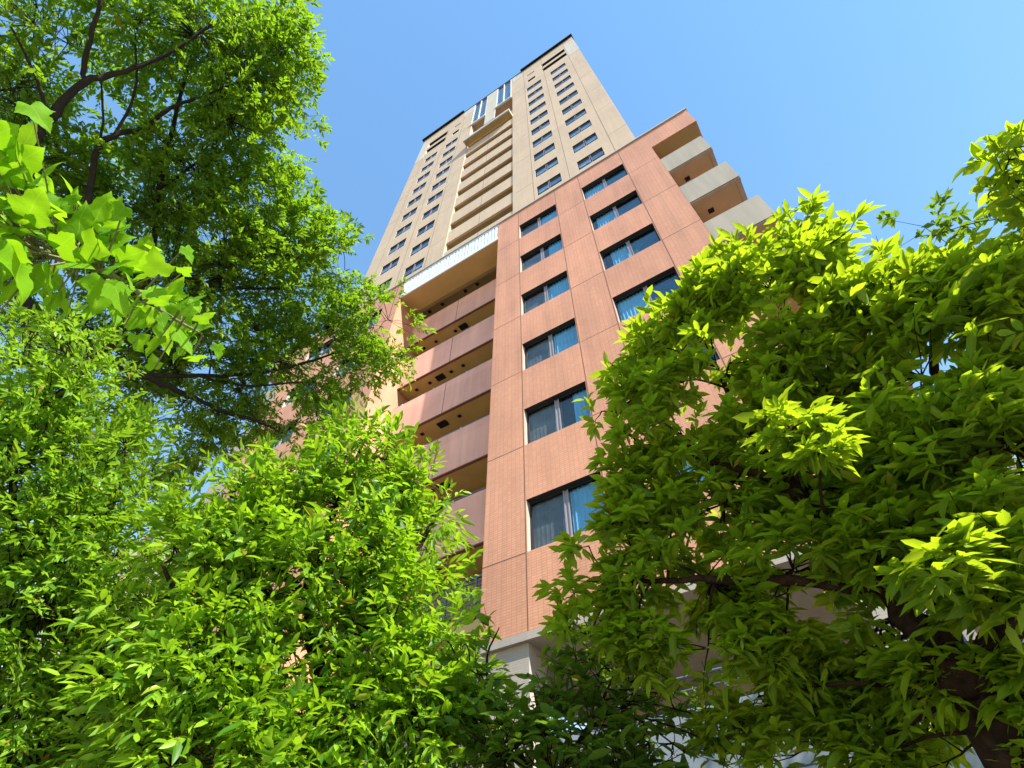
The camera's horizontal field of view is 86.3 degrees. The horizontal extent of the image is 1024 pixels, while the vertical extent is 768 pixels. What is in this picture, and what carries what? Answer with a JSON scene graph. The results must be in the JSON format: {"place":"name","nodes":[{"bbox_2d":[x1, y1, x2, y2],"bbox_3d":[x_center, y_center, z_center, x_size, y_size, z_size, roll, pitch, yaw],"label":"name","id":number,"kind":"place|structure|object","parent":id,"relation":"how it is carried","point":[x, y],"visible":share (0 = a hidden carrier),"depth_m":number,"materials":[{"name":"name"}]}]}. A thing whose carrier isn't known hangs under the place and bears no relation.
{"place":"outdoors","nodes":[
{"label":"outdoors","id":0,"kind":"place"},
{"bbox_2d":[11,530,172,749],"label":"building","id":1,"kind":"structure","parent":0,"point":[135,553],"depth_m":23.39,"materials":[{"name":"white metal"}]},
{"bbox_2d":[0,0,1023,730],"label":"sky","id":2,"kind":"structure","parent":0,"point":[883,102],"materials":[{"name":"blue"}]},
{"bbox_2d":[159,34,1023,767],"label":"apartment building","id":3,"kind":"structure","parent":0,"point":[553,218],"depth_m":19.18,"materials":[{"name":"brown concrete"}]},
{"bbox_2d":[270,422,296,447],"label":"window","id":4,"kind":"structure","parent":3,"relation":"in","point":[296,422],"depth_m":23.30,"materials":[{"name":"blue glass"}]},
{"bbox_2d":[306,347,329,364],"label":"window","id":5,"kind":"structure","parent":3,"relation":"in","point":[321,351],"depth_m":28.46,"materials":[{"name":"blue glass"}]},
{"bbox_2d":[338,359,357,373],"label":"window","id":6,"kind":"structure","parent":3,"relation":"in","point":[349,359],"depth_m":25.21,"materials":[{"name":"grey glass"}]},
{"bbox_2d":[356,313,380,333],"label":"window","id":7,"kind":"structure","parent":3,"relation":"in","point":[379,313],"depth_m":27.35,"materials":[{"name":"glass"}]},
{"bbox_2d":[372,278,391,295],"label":"window","id":8,"kind":"structure","parent":3,"relation":"in","point":[391,278],"depth_m":38.13,"materials":[{"name":"blue glass"}]},
{"bbox_2d":[380,257,399,274],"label":"window","id":9,"kind":"structure","parent":3,"relation":"in","point":[393,263],"depth_m":40.65,"materials":[{"name":"blue glass"}]},
{"bbox_2d":[388,239,405,254],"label":"window","id":10,"kind":"structure","parent":3,"relation":"in","point":[402,243],"depth_m":43.22,"materials":[{"name":"blue glass"}]},
{"bbox_2d":[395,222,411,237],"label":"window","id":11,"kind":"structure","parent":3,"relation":"in","point":[408,226],"depth_m":45.77,"materials":[{"name":"blue glass"}]},
{"bbox_2d":[401,208,416,221],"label":"window","id":12,"kind":"structure","parent":3,"relation":"in","point":[412,212],"depth_m":48.37,"materials":[{"name":"blue glass"}]},
{"bbox_2d":[403,258,423,277],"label":"window","id":13,"kind":"structure","parent":3,"relation":"in","point":[419,264],"depth_m":37.15,"materials":[{"name":"blue glass"}]},
{"bbox_2d":[407,194,421,207],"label":"window","id":14,"kind":"structure","parent":3,"relation":"in","point":[419,197],"depth_m":50.90,"materials":[{"name":"blue glass"}]},
{"bbox_2d":[412,183,425,194],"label":"window","id":15,"kind":"structure","parent":3,"relation":"in","point":[424,184],"depth_m":53.47,"materials":[{"name":"blue glass"}]},
{"bbox_2d":[410,238,429,255],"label":"window","id":16,"kind":"structure","parent":3,"relation":"in","point":[425,243],"depth_m":39.69,"materials":[{"name":"blue glass"}]},
{"bbox_2d":[416,172,429,183],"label":"window","id":17,"kind":"structure","parent":3,"relation":"in","point":[427,174],"depth_m":56.04,"materials":[{"name":"blue glass"}]},
{"bbox_2d":[417,220,434,236],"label":"window","id":18,"kind":"structure","parent":3,"relation":"in","point":[430,225],"depth_m":42.26,"materials":[{"name":"blue glass"}]},
{"bbox_2d":[421,161,433,171],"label":"window","id":19,"kind":"structure","parent":3,"relation":"in","point":[430,164],"depth_m":58.56,"materials":[{"name":"blue glass"}]},
{"bbox_2d":[422,205,438,219],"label":"window","id":20,"kind":"structure","parent":3,"relation":"in","point":[434,209],"depth_m":44.83,"materials":[{"name":"blue glass"}]},
{"bbox_2d":[427,191,442,204],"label":"window","id":21,"kind":"structure","parent":3,"relation":"in","point":[438,195],"depth_m":47.38,"materials":[{"name":"blue glass"}]},
{"bbox_2d":[431,178,445,191],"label":"window","id":22,"kind":"structure","parent":3,"relation":"in","point":[443,181],"depth_m":49.95,"materials":[{"name":"blue glass"}]},
{"bbox_2d":[435,166,449,178],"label":"window","id":23,"kind":"structure","parent":3,"relation":"in","point":[438,175],"depth_m":52.50,"materials":[{"name":"blue glass"}]},
{"bbox_2d":[439,156,452,167],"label":"window","id":24,"kind":"structure","parent":3,"relation":"in","point":[450,158],"depth_m":55.09,"materials":[{"name":"blue glass"}]},
{"bbox_2d":[442,147,454,157],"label":"window","id":25,"kind":"structure","parent":3,"relation":"in","point":[452,149],"depth_m":57.66,"materials":[{"name":"blue glass"}]},
{"bbox_2d":[445,138,457,148],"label":"window","id":26,"kind":"structure","parent":3,"relation":"in","point":[455,140],"depth_m":60.21,"materials":[{"name":"glass"}]},
{"bbox_2d":[527,80,540,91],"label":"window","id":27,"kind":"structure","parent":3,"relation":"in","point":[538,82],"depth_m":56.66,"materials":[{"name":"blue glass"}]},
{"bbox_2d":[528,87,542,98],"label":"window","id":28,"kind":"structure","parent":3,"relation":"in","point":[540,88],"depth_m":54.08,"materials":[{"name":"blue glass"}]},
{"bbox_2d":[529,93,543,105],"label":"window","id":29,"kind":"structure","parent":3,"relation":"in","point":[542,95],"depth_m":51.53,"materials":[{"name":"blue glass"}]},
{"bbox_2d":[529,102,545,114],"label":"window","id":30,"kind":"structure","parent":3,"relation":"in","point":[544,103],"depth_m":48.99,"materials":[{"name":"blue glass"}]},
{"bbox_2d":[530,110,547,124],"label":"window","id":31,"kind":"structure","parent":3,"relation":"in","point":[543,114],"depth_m":46.40,"materials":[{"name":"blue glass"}]},
{"bbox_2d":[521,208,557,236],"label":"window","id":32,"kind":"structure","parent":3,"relation":"in","point":[553,214],"depth_m":24.06,"materials":[{"name":"blue glass"}]},
{"bbox_2d":[531,120,549,134],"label":"window","id":33,"kind":"structure","parent":3,"relation":"in","point":[546,123],"depth_m":43.87,"materials":[{"name":"blue glass"}]},
{"bbox_2d":[522,237,562,270],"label":"window","id":34,"kind":"structure","parent":3,"relation":"in","point":[557,246],"depth_m":21.61,"materials":[{"name":"blue glass"}]},
{"bbox_2d":[533,131,551,147],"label":"window","id":35,"kind":"structure","parent":3,"relation":"in","point":[549,134],"depth_m":41.29,"materials":[{"name":"blue glass"}]},
{"bbox_2d":[534,143,554,161],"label":"window","id":36,"kind":"structure","parent":3,"relation":"in","point":[551,147],"depth_m":38.72,"materials":[{"name":"blue glass"}]},
{"bbox_2d":[523,274,569,313],"bbox_3d":[1.225,-3.026,18.964,1.870,1.364,0.155,-26,-56,20],"label":"window","id":37,"kind":"structure","parent":3,"relation":"in","point":[562,286],"depth_m":19.14,"materials":[{"name":"blue glass"}]},
{"bbox_2d":[535,157,557,176],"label":"window","id":38,"kind":"structure","parent":3,"relation":"in","point":[554,162],"depth_m":36.16,"materials":[{"name":"blue glass"}]},
{"bbox_2d":[537,174,561,194],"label":"window","id":39,"kind":"structure","parent":3,"relation":"in","point":[556,179],"depth_m":33.59,"materials":[{"name":"blue glass"}]},
{"bbox_2d":[525,322,578,368],"bbox_3d":[1.215,-1.090,16.543,1.870,1.364,0.118,-26,-56,20],"label":"window","id":40,"kind":"structure","parent":3,"relation":"in","point":[567,338],"depth_m":16.72,"materials":[{"name":"blue glass"}]},
{"bbox_2d":[551,63,565,74],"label":"window","id":41,"kind":"structure","parent":3,"relation":"in","point":[564,64],"depth_m":55.67,"materials":[{"name":"blue glass"}]},
{"bbox_2d":[527,385,590,443],"bbox_3d":[1.225,0.870,14.141,1.870,1.364,0.155,-26,-56,20],"label":"window","id":42,"kind":"structure","parent":3,"relation":"in","point":[546,421],"depth_m":14.31,"materials":[{"name":"blue glass"}]},
{"bbox_2d":[552,69,567,80],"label":"window","id":43,"kind":"structure","parent":3,"relation":"in","point":[566,70],"depth_m":53.14,"materials":[{"name":"blue glass"}]},
{"bbox_2d":[555,76,570,88],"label":"window","id":44,"kind":"structure","parent":3,"relation":"in","point":[568,77],"depth_m":50.58,"materials":[{"name":"blue glass"}]},
{"bbox_2d":[557,83,573,96],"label":"window","id":45,"kind":"structure","parent":3,"relation":"in","point":[572,84],"depth_m":48.02,"materials":[{"name":"blue glass"}]},
{"bbox_2d":[529,478,606,549],"bbox_3d":[1.215,2.806,11.719,1.870,1.364,0.118,-26,-56,20],"label":"window","id":46,"kind":"structure","parent":3,"relation":"in","point":[552,515],"depth_m":11.90,"materials":[{"name":"blue glass"}]},
{"bbox_2d":[559,90,577,104],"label":"window","id":47,"kind":"structure","parent":3,"relation":"in","point":[574,93],"depth_m":45.48,"materials":[{"name":"blue glass"}]},
{"bbox_2d":[562,99,581,114],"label":"window","id":48,"kind":"structure","parent":3,"relation":"in","point":[578,102],"depth_m":42.89,"materials":[{"name":"blue glass"}]},
{"bbox_2d":[565,109,586,125],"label":"window","id":49,"kind":"structure","parent":3,"relation":"in","point":[572,119],"depth_m":40.33,"materials":[{"name":"blue glass"}]},
{"bbox_2d":[569,120,591,138],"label":"window","id":50,"kind":"structure","parent":3,"relation":"in","point":[588,123],"depth_m":37.77,"materials":[{"name":"blue glass"}]},
{"bbox_2d":[573,133,597,152],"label":"window","id":51,"kind":"structure","parent":3,"relation":"in","point":[593,137],"depth_m":35.20,"materials":[{"name":"blue glass"}]},
{"bbox_2d":[577,148,604,169],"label":"window","id":52,"kind":"structure","parent":3,"relation":"in","point":[600,152],"depth_m":32.63,"materials":[{"name":"blue glass"}]},
{"bbox_2d":[583,167,627,198],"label":"window","id":53,"kind":"structure","parent":3,"relation":"in","point":[622,173],"depth_m":22.97,"materials":[{"name":"blue glass"}]},
{"bbox_2d":[591,193,641,229],"bbox_3d":[3.906,-6.289,20.313,1.940,1.364,0.155,-26,-56,20],"label":"window","id":54,"kind":"structure","parent":3,"relation":"in","point":[613,214],"depth_m":20.55,"materials":[{"name":"blue glass"}]},
{"bbox_2d":[601,226,660,269],"bbox_3d":[3.906,-4.341,17.902,1.940,1.364,0.155,-26,-56,20],"label":"window","id":55,"kind":"structure","parent":3,"relation":"in","point":[626,251],"depth_m":18.06,"materials":[{"name":"blue glass"}]},
{"bbox_2d":[614,270,680,321],"bbox_3d":[3.897,-2.406,15.480,1.940,1.364,0.118,-26,-56,20],"label":"window","id":56,"kind":"structure","parent":3,"relation":"in","point":[626,307],"depth_m":15.73,"materials":[{"name":"blue glass"}]},
{"bbox_2d":[679,338,719,360],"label":"window","id":57,"kind":"structure","parent":3,"relation":"in","point":[716,354],"depth_m":12.60,"materials":[{"name":"blue glass"}]},
{"bbox_2d":[678,439,746,480],"bbox_3d":[3.897,1.490,10.657,1.940,1.364,0.118,-26,-56,20],"label":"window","id":58,"kind":"structure","parent":3,"relation":"in","point":[686,467],"depth_m":10.91,"materials":[{"name":"blue glass"}]},
{"label":"ground","id":59,"kind":"structure","parent":0,"visible":0},
{"bbox_2d":[0,295,198,767],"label":"slender leaved tree","id":60,"kind":"object","parent":59,"relation":"on","point":[31,554],"visible":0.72,"depth_m":4.48,"materials":[{"name":"green plant"}]},
{"bbox_2d":[0,101,225,370],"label":"plane tree","id":61,"kind":"object","parent":59,"relation":"on","point":[34,207],"visible":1,"depth_m":1.54,"materials":[{"name":"green plant"}]},
{"bbox_2d":[0,0,436,606],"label":"zelkova tree","id":62,"kind":"object","parent":59,"relation":"on","point":[282,60],"visible":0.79,"depth_m":8.10,"materials":[{"name":"green plant"}]},
{"bbox_2d":[25,395,519,767],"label":"bushy tree","id":63,"kind":"object","parent":59,"relation":"on","point":[183,685],"visible":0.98,"depth_m":3.80,"materials":[{"name":"green plant"}]},
{"bbox_2d":[435,608,804,767],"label":"dark shrub","id":64,"kind":"object","parent":59,"relation":"on","point":[557,704],"visible":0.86,"depth_m":3.56,"materials":[{"name":"green plant"}]},
{"bbox_2d":[532,183,1023,767],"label":"broadleaf tree","id":65,"kind":"object","parent":59,"relation":"on","point":[874,481],"visible":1,"depth_m":3.31,"materials":[{"name":"green plant"}]},
{"bbox_2d":[862,187,1023,366],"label":"shade tree","id":66,"kind":"object","parent":59,"relation":"on","point":[940,232],"visible":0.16,"depth_m":7.25,"materials":[{"name":"green plant"}]},
{"bbox_2d":[952,119,1023,252],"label":"overhanging tree","id":67,"kind":"object","parent":59,"relation":"on","point":[1005,182],"visible":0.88,"depth_m":3.40,"materials":[{"name":"green plant"}]}
]}

